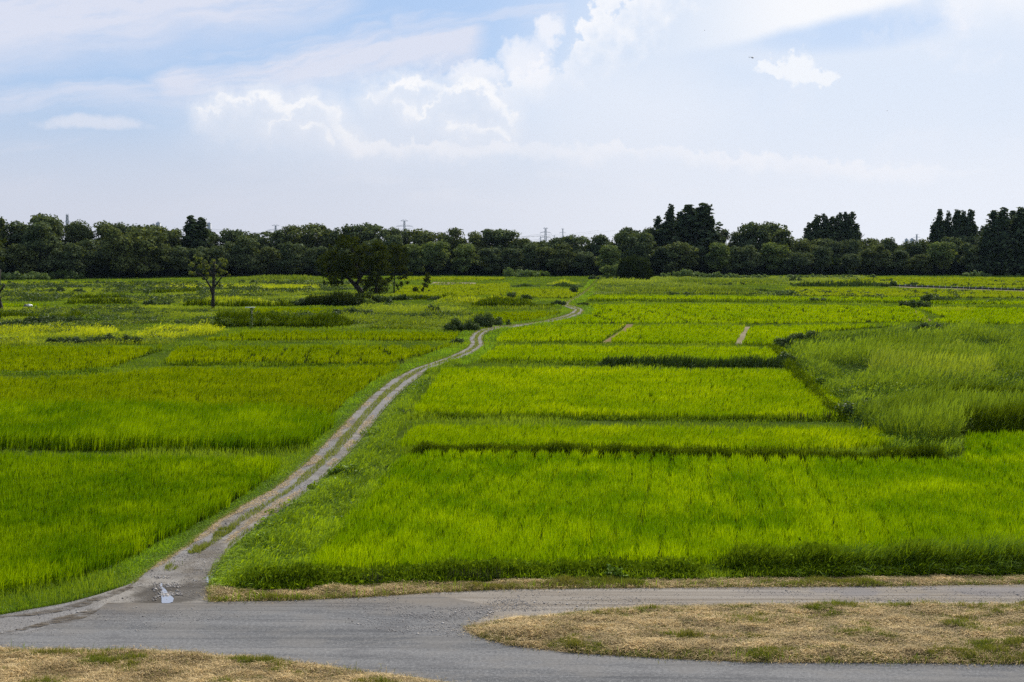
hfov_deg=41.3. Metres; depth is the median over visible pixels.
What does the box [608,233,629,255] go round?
tree
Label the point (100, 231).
tree
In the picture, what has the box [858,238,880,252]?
tree
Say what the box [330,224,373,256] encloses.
tree
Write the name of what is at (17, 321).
bush
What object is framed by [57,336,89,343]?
bush
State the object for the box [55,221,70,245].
tree
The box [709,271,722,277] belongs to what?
bush
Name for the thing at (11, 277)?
bush
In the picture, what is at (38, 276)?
bush
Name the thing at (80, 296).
reed belt
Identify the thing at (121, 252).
tree
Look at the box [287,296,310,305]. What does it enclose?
bush
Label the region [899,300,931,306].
bush
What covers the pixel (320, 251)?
tree
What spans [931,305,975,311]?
yellow flowers
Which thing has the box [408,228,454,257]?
tree
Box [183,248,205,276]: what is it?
tree
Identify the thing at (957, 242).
tree
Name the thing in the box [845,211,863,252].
conifer
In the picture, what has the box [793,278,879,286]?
reed belt
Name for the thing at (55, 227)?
tree
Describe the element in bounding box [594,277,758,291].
meadow
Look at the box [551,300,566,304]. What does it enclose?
bush
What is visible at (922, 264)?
tree
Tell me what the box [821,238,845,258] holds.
tree
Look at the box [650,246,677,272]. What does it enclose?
tree
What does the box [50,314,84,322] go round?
bush
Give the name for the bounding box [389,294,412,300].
bush
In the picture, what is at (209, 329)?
meadow
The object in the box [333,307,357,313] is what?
bush
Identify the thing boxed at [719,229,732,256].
tree
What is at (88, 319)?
bush
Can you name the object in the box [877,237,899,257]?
tree
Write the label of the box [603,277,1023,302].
leafy weeds
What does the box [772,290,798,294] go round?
bush
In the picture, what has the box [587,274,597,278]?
bush
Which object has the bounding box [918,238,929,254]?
tree
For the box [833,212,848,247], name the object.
conifer
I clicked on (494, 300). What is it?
reed belt
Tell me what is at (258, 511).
gravel stones
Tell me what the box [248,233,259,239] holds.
tree
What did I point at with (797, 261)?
tree
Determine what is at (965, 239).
tree
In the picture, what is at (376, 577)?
dry stalks
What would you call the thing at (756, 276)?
bush
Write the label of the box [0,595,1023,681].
asphalt road
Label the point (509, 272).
bush
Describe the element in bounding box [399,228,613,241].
power lines
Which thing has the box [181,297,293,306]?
reed belt
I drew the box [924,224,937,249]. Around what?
conifer
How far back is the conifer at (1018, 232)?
625.16 m
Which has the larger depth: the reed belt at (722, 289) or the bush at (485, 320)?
the reed belt at (722, 289)
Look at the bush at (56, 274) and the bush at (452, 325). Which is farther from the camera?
the bush at (56, 274)
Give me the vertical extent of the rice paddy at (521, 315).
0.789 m
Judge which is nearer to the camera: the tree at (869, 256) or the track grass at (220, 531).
the track grass at (220, 531)
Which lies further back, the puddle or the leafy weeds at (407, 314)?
the leafy weeds at (407, 314)
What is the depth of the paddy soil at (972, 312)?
227.27 m
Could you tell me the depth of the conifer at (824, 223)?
673.41 m
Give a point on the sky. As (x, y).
(526, 117)
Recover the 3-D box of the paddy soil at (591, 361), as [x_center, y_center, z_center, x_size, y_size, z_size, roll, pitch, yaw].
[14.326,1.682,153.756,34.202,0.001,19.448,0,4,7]
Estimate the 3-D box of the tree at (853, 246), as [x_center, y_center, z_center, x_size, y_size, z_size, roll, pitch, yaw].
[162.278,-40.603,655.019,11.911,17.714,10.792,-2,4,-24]
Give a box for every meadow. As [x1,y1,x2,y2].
[0,280,398,304]
[0,304,256,345]
[0,321,118,338]
[133,321,225,338]
[154,283,319,287]
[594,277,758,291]
[596,275,864,283]
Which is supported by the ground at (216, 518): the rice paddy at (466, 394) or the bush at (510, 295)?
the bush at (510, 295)
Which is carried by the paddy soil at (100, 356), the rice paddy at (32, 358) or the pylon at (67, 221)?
the rice paddy at (32, 358)
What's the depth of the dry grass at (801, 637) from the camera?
42.03 m
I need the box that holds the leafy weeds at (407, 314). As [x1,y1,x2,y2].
[237,301,480,325]
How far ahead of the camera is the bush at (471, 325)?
200.85 m
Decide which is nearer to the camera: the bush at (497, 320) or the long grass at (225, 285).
the bush at (497, 320)
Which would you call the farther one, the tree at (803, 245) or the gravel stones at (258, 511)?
the tree at (803, 245)
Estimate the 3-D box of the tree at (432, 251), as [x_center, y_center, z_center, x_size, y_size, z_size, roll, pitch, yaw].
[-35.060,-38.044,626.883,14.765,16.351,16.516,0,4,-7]
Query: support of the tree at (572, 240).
on the ground at (216, 518)
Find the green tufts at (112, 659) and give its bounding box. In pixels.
[0,646,425,681]
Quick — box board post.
[245,307,254,328]
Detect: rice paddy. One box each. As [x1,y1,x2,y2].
[0,344,161,372]
[0,363,399,413]
[0,396,336,452]
[0,448,282,593]
[2,281,127,282]
[2,302,49,306]
[164,342,451,363]
[206,329,459,340]
[246,307,357,315]
[299,428,1023,568]
[392,282,510,296]
[392,421,904,450]
[402,276,504,279]
[414,364,850,418]
[464,310,561,322]
[481,343,791,361]
[497,322,625,342]
[509,288,579,297]
[544,302,928,323]
[588,294,919,301]
[611,323,744,343]
[742,321,899,344]
[785,286,1023,297]
[804,277,1023,287]
[920,306,1023,323]
[932,300,1023,304]
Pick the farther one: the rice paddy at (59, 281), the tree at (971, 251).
the tree at (971, 251)
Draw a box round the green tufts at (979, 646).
[458,597,1023,667]
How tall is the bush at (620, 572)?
0.552 m
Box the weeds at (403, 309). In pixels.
[340,302,475,323]
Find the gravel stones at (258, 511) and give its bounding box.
[140,413,379,594]
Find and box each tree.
[0,216,9,248]
[0,220,28,258]
[0,238,7,308]
[0,244,8,272]
[3,224,27,250]
[5,243,40,274]
[20,214,66,254]
[22,221,64,271]
[29,212,62,227]
[47,242,87,273]
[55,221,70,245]
[65,219,92,250]
[75,238,110,277]
[78,220,116,249]
[100,226,136,277]
[109,222,126,240]
[120,227,170,277]
[124,224,157,256]
[143,224,180,258]
[155,245,191,276]
[166,228,186,255]
[175,215,207,276]
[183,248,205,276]
[188,254,230,307]
[189,217,217,249]
[197,245,233,276]
[207,229,224,248]
[216,228,249,250]
[223,234,260,275]
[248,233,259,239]
[253,229,289,254]
[257,246,281,273]
[274,241,309,274]
[275,224,311,256]
[294,223,339,256]
[301,246,331,275]
[315,227,340,248]
[315,233,391,293]
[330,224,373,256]
[330,246,351,271]
[345,222,383,257]
[361,238,384,271]
[374,226,402,240]
[382,233,403,274]
[385,242,412,292]
[400,229,413,244]
[400,243,426,274]
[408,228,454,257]
[420,241,450,275]
[420,272,430,291]
[436,227,464,258]
[451,243,479,275]
[453,230,485,258]
[475,229,507,257]
[477,247,504,275]
[486,228,520,254]
[500,247,524,270]
[518,238,538,257]
[522,242,550,270]
[540,243,575,275]
[547,237,577,250]
[561,234,592,258]
[570,251,597,275]
[582,234,611,259]
[593,244,621,272]
[599,263,618,276]
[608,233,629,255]
[613,230,656,262]
[615,254,654,279]
[619,226,640,251]
[643,226,658,248]
[650,221,682,272]
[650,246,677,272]
[657,241,698,272]
[688,244,707,271]
[703,242,734,271]
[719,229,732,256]
[727,231,745,256]
[727,244,763,274]
[734,221,787,253]
[737,221,771,257]
[759,242,791,273]
[760,229,796,256]
[781,252,813,274]
[787,237,813,254]
[807,246,833,273]
[808,238,834,261]
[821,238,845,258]
[838,253,861,273]
[840,239,862,257]
[857,244,892,274]
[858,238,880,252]
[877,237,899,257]
[880,250,908,274]
[898,240,923,258]
[904,254,933,274]
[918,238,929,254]
[926,241,957,274]
[940,236,963,258]
[956,242,983,272]
[957,235,970,255]
[962,236,980,252]
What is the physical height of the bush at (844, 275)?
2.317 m
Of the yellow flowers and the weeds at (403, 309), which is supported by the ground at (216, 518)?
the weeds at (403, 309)
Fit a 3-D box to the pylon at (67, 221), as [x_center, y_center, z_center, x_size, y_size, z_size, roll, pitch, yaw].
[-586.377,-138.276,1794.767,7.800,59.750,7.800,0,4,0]
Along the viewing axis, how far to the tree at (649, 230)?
639.49 m
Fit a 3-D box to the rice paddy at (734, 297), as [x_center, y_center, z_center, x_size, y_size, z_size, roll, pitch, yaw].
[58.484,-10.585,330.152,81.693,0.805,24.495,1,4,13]
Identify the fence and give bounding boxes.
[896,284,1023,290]
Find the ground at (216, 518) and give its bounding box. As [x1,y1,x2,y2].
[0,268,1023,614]
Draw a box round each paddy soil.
[0,464,277,596]
[1,372,382,414]
[1,425,334,453]
[11,349,161,371]
[164,347,448,364]
[203,333,450,341]
[398,433,885,451]
[401,286,504,296]
[426,372,818,418]
[486,349,740,361]
[505,326,624,342]
[516,290,580,297]
[566,306,930,323]
[592,296,916,301]
[615,328,730,344]
[873,278,1022,287]
[924,310,1022,324]
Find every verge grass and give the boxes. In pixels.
[0,431,335,612]
[312,306,570,446]
[459,284,596,364]
[556,279,594,305]
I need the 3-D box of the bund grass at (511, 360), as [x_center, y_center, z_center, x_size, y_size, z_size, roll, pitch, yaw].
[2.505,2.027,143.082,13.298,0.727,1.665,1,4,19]
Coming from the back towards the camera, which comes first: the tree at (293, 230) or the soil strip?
the tree at (293, 230)
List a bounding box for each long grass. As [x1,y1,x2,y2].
[192,284,315,287]
[231,273,327,280]
[846,415,965,454]
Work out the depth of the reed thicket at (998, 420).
87.60 m
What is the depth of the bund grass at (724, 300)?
310.81 m
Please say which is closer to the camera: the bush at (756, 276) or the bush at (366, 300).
the bush at (366, 300)
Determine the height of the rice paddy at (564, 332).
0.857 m
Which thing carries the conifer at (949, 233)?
on the ground at (216, 518)
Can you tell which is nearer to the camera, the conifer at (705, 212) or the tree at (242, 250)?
the tree at (242, 250)
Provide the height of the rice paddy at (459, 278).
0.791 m
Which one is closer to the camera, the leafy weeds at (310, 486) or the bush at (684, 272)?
the leafy weeds at (310, 486)
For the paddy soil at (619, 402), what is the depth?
104.15 m
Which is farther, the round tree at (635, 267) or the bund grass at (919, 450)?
the round tree at (635, 267)
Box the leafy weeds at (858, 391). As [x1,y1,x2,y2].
[804,329,1023,433]
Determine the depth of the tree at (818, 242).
654.08 m
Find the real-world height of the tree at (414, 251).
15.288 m
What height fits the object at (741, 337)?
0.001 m
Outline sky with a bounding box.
[0,0,1023,245]
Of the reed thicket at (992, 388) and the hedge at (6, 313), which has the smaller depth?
the reed thicket at (992, 388)
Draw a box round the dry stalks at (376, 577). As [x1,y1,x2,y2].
[362,569,386,583]
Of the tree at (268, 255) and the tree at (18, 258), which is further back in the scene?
the tree at (268, 255)
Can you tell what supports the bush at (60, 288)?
on the ground at (216, 518)
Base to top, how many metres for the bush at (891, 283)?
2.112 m
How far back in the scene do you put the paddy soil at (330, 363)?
148.69 m
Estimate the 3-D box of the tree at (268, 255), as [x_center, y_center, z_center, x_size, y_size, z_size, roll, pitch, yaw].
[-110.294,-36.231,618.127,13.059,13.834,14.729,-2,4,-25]
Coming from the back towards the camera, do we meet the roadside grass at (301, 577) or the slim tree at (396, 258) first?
the slim tree at (396, 258)
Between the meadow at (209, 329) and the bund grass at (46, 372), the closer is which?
the bund grass at (46, 372)
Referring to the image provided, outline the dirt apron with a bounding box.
[0,570,207,632]
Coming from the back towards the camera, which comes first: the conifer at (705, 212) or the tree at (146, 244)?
the conifer at (705, 212)
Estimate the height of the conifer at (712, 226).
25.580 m
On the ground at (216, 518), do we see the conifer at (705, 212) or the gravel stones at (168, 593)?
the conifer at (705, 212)
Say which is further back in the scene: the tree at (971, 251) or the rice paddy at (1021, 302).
the tree at (971, 251)
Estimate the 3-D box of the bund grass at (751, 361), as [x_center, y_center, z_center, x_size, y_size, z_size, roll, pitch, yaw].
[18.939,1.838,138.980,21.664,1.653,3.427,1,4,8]
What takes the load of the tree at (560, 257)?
on the ground at (216, 518)
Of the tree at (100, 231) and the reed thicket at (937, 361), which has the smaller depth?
the reed thicket at (937, 361)
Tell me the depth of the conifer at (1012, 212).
634.61 m
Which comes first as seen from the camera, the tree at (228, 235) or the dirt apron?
the dirt apron
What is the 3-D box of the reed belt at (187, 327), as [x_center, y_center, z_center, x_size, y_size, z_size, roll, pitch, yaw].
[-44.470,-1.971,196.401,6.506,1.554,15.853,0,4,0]
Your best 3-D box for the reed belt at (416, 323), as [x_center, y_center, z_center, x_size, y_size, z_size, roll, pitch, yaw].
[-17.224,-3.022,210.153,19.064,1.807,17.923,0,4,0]
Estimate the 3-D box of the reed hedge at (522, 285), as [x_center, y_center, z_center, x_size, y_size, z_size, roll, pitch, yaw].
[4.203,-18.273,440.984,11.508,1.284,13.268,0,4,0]
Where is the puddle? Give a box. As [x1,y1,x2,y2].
[160,583,173,602]
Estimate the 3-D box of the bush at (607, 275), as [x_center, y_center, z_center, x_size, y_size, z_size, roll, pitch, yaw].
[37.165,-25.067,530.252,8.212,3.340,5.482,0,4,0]
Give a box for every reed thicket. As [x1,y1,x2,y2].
[766,343,855,424]
[786,316,1023,444]
[864,339,999,382]
[914,396,1023,437]
[923,374,1023,395]
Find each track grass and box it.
[130,279,596,600]
[165,560,177,570]
[188,541,210,553]
[212,523,239,536]
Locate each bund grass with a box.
[0,344,182,374]
[163,361,394,366]
[196,339,442,342]
[402,439,953,465]
[405,411,848,421]
[431,281,480,284]
[478,357,595,364]
[503,339,769,345]
[589,297,911,302]
[597,352,799,368]
[809,295,914,298]
[902,299,1003,304]
[926,305,1023,307]
[945,283,1022,285]
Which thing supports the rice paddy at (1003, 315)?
on the paddy soil at (972, 312)
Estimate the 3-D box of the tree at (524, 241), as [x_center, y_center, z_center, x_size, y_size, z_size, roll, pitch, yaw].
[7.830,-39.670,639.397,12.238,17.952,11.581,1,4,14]
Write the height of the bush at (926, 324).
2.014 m
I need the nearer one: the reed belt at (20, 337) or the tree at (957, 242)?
the reed belt at (20, 337)
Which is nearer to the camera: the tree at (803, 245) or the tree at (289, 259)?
the tree at (289, 259)
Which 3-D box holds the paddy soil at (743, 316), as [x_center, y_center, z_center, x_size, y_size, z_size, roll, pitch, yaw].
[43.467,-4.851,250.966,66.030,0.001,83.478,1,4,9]
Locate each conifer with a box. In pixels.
[653,215,662,240]
[663,203,681,241]
[670,204,709,271]
[675,211,684,229]
[688,202,727,271]
[707,224,721,257]
[802,222,812,243]
[809,214,824,249]
[818,213,831,238]
[827,216,842,249]
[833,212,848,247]
[838,212,854,245]
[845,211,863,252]
[852,223,862,241]
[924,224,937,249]
[932,209,948,242]
[943,210,953,237]
[950,209,966,238]
[958,210,967,237]
[964,209,977,237]
[973,224,1005,275]
[974,210,997,260]
[981,207,1019,275]
[996,207,1023,275]
[1009,210,1023,273]
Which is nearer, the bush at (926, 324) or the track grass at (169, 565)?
the track grass at (169, 565)
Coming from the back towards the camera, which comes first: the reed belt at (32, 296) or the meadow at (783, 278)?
the meadow at (783, 278)
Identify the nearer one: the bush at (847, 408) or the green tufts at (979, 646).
the green tufts at (979, 646)
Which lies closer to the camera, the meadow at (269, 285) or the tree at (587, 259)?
the meadow at (269, 285)
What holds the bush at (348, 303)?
on the ground at (216, 518)
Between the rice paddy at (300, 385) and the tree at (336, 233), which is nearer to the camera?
the rice paddy at (300, 385)
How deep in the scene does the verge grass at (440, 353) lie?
128.04 m
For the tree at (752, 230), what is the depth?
651.14 m
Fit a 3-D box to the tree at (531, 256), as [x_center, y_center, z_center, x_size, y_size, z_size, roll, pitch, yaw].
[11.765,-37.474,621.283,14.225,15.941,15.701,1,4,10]
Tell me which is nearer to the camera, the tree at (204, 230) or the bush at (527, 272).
the bush at (527, 272)
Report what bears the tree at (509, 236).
on the ground at (216, 518)
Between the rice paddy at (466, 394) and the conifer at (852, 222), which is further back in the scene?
the conifer at (852, 222)
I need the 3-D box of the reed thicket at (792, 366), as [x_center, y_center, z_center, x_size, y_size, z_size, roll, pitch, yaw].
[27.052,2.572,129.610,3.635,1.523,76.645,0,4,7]
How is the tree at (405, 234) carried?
on the ground at (216, 518)
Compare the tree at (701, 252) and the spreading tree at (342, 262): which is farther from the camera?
the tree at (701, 252)
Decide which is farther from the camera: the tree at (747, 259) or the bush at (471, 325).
the tree at (747, 259)
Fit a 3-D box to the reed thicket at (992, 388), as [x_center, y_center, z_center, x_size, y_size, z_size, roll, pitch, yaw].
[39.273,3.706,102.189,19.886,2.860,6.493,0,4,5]
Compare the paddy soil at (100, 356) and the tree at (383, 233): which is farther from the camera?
the tree at (383, 233)
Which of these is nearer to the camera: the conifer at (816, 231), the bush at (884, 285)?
the bush at (884, 285)
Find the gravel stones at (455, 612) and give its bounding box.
[348,599,539,637]
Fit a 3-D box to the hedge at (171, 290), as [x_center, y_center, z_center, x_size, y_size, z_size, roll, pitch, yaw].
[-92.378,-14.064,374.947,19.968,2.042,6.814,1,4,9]
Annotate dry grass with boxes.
[0,644,467,681]
[151,397,391,568]
[196,573,1023,602]
[452,596,1023,669]
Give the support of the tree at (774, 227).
on the ground at (216, 518)
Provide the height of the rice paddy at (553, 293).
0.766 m
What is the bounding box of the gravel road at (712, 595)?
[298,584,1023,625]
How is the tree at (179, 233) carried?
on the ground at (216, 518)
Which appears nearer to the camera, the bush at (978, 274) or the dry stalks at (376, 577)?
the dry stalks at (376, 577)
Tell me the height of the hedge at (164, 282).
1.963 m
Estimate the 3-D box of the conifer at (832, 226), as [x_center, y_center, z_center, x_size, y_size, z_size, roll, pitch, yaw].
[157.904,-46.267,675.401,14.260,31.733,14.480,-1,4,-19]
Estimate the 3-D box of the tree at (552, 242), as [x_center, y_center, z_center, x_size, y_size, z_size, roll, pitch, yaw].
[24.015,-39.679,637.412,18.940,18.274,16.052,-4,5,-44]
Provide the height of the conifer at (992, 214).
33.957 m
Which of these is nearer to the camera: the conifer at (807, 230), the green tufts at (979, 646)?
the green tufts at (979, 646)
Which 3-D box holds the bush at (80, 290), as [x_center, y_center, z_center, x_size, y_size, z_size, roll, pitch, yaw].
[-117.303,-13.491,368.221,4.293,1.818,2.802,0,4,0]
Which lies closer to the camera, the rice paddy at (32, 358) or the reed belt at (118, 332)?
the rice paddy at (32, 358)
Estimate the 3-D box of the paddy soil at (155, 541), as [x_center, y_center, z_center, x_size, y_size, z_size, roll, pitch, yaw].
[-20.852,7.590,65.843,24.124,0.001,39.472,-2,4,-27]
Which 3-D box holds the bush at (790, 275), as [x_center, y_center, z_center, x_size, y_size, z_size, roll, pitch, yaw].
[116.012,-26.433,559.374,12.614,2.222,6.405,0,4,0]
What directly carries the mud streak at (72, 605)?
on the dirt apron
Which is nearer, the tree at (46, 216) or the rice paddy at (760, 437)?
the rice paddy at (760, 437)
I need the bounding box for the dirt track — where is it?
[131,289,587,601]
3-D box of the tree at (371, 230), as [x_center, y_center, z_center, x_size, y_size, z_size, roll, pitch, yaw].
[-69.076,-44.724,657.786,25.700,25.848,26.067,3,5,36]
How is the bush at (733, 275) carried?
on the ground at (216, 518)
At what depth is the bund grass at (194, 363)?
139.99 m
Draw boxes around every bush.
[0,319,36,325]
[1,272,16,279]
[3,271,33,279]
[12,314,62,323]
[20,271,50,279]
[40,270,85,278]
[46,337,65,342]
[48,285,66,291]
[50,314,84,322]
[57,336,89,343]
[72,288,86,292]
[76,314,111,321]
[85,333,121,343]
[117,333,142,343]
[143,300,157,305]
[202,317,236,326]
[250,317,270,325]
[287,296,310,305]
[327,464,363,475]
[333,297,360,305]
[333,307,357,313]
[358,309,377,313]
[360,297,376,304]
[374,295,391,303]
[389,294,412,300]
[425,304,441,312]
[427,296,440,299]
[442,316,467,330]
[449,337,464,343]
[456,318,481,330]
[473,311,494,326]
[491,316,510,324]
[502,267,526,276]
[506,292,515,297]
[515,269,540,276]
[520,294,532,299]
[532,270,550,276]
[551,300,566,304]
[569,285,578,292]
[576,302,589,305]
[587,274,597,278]
[597,273,615,279]
[604,564,627,578]
[666,271,681,276]
[678,268,700,276]
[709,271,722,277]
[723,273,745,277]
[746,274,768,277]
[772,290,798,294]
[772,335,795,346]
[776,351,801,360]
[779,274,808,277]
[789,276,801,280]
[790,330,821,339]
[805,274,828,277]
[808,296,826,300]
[813,375,838,383]
[829,274,857,277]
[832,397,878,415]
[879,283,890,286]
[889,281,897,285]
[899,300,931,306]
[901,322,957,331]
[919,293,944,301]
[962,270,989,276]
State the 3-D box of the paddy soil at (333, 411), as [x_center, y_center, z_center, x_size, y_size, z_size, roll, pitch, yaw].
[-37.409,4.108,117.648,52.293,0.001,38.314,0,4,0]
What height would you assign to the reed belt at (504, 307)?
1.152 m
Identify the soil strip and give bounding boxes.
[891,286,1018,290]
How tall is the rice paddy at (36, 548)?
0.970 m
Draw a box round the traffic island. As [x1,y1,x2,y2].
[474,607,1002,662]
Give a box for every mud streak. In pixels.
[0,585,133,616]
[8,608,99,631]
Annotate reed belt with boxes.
[1,331,45,344]
[16,294,55,300]
[64,296,140,304]
[69,293,132,298]
[87,330,168,336]
[177,325,228,332]
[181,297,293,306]
[198,294,279,305]
[207,306,352,327]
[348,316,452,329]
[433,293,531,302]
[464,295,553,306]
[467,304,555,309]
[590,284,777,294]
[635,284,770,291]
[664,277,788,284]
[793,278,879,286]
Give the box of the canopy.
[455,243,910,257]
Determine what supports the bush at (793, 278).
on the ground at (216, 518)
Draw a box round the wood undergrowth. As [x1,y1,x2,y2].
[0,258,1015,278]
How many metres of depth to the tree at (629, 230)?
643.34 m
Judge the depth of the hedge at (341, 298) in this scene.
289.98 m
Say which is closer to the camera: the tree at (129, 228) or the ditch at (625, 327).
the ditch at (625, 327)
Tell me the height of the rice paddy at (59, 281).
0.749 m
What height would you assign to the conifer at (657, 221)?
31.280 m
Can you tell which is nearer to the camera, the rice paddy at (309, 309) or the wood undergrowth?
the rice paddy at (309, 309)
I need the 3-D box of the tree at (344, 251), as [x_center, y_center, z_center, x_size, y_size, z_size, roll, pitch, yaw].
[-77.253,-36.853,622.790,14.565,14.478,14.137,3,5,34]
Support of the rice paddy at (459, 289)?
on the paddy soil at (467, 289)
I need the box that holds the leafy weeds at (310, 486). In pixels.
[242,377,432,563]
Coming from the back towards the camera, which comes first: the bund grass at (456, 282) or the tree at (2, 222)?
the tree at (2, 222)
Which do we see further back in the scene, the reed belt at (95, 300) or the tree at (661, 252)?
the tree at (661, 252)
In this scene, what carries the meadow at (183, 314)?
on the ground at (216, 518)
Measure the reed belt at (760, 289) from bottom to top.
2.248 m
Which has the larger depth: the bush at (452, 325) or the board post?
the board post
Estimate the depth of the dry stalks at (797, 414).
95.43 m
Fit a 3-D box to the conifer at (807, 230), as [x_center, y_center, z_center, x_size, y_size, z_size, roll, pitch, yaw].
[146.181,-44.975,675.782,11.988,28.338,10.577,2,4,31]
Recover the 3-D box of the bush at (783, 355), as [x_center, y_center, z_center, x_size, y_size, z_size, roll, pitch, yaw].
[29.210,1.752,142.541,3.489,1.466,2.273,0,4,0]
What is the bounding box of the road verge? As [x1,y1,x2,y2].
[210,579,1022,601]
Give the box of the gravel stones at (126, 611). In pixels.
[0,553,264,647]
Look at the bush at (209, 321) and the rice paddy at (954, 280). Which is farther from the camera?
the rice paddy at (954, 280)
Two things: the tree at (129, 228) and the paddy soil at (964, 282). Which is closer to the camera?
the paddy soil at (964, 282)
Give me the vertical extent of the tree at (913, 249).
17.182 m
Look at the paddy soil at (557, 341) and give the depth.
179.76 m
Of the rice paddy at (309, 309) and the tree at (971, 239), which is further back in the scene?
the tree at (971, 239)
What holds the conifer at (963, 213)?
on the ground at (216, 518)
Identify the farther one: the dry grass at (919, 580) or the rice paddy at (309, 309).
the rice paddy at (309, 309)
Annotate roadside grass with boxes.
[226,553,718,590]
[702,534,1023,578]
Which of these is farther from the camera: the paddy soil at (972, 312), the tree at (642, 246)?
the tree at (642, 246)
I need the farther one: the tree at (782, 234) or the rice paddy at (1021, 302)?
the tree at (782, 234)
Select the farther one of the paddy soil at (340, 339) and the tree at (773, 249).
the tree at (773, 249)
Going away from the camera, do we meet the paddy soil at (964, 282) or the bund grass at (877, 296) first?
the bund grass at (877, 296)
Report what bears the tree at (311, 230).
on the ground at (216, 518)
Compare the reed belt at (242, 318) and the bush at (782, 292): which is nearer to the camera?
the reed belt at (242, 318)
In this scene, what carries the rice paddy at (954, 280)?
on the paddy soil at (964, 282)
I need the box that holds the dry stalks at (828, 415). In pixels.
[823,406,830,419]
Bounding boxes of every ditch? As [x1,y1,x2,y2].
[601,324,632,343]
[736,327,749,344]
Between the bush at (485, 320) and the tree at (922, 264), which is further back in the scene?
the tree at (922, 264)
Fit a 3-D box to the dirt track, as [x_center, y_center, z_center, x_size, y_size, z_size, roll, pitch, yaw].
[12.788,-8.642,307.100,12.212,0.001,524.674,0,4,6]
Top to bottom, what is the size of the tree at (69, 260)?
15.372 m
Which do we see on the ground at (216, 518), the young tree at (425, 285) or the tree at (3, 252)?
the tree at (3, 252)
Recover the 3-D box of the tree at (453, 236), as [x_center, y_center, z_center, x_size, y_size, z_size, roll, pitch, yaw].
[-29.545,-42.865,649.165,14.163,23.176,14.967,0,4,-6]
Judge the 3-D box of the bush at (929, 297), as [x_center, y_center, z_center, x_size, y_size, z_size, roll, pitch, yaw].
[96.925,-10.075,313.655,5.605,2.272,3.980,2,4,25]
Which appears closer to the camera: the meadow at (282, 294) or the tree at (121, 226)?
the meadow at (282, 294)
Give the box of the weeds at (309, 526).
[202,356,462,598]
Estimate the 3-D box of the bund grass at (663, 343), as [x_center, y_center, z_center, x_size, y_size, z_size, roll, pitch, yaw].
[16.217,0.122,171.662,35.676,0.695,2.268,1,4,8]
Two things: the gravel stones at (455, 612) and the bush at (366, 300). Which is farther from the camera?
the bush at (366, 300)
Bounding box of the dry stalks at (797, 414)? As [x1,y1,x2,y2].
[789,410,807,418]
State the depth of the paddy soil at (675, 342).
175.89 m
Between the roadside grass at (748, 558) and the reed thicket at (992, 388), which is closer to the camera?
the roadside grass at (748, 558)
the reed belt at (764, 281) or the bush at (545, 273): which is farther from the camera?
the bush at (545, 273)
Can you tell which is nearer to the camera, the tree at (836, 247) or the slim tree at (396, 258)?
the slim tree at (396, 258)
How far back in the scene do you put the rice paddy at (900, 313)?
246.59 m
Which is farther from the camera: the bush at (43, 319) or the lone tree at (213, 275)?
the lone tree at (213, 275)
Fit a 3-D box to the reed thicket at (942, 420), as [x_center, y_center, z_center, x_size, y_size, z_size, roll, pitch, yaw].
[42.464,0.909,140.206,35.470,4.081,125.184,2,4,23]
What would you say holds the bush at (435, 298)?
on the ground at (216, 518)
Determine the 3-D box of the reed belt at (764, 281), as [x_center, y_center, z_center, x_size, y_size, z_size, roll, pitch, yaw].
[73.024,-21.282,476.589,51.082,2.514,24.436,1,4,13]
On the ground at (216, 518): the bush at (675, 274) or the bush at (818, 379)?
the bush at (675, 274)
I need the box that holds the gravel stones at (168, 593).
[152,576,182,600]
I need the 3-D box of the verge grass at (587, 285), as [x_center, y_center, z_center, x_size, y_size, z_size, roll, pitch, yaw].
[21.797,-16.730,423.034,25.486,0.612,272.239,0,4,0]
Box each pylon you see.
[65,215,69,224]
[540,227,550,241]
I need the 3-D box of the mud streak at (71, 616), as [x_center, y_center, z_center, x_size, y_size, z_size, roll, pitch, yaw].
[-14.989,9.052,43.558,0.836,0.001,4.487,3,5,39]
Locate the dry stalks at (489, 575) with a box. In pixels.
[445,566,507,581]
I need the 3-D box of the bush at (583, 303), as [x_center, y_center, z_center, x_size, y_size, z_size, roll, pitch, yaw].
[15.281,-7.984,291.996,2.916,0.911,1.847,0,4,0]
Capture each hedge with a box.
[0,308,88,318]
[129,280,194,284]
[149,287,202,292]
[226,285,304,290]
[297,288,384,305]
[387,291,457,299]
[510,283,539,286]
[544,281,583,286]
[548,278,579,283]

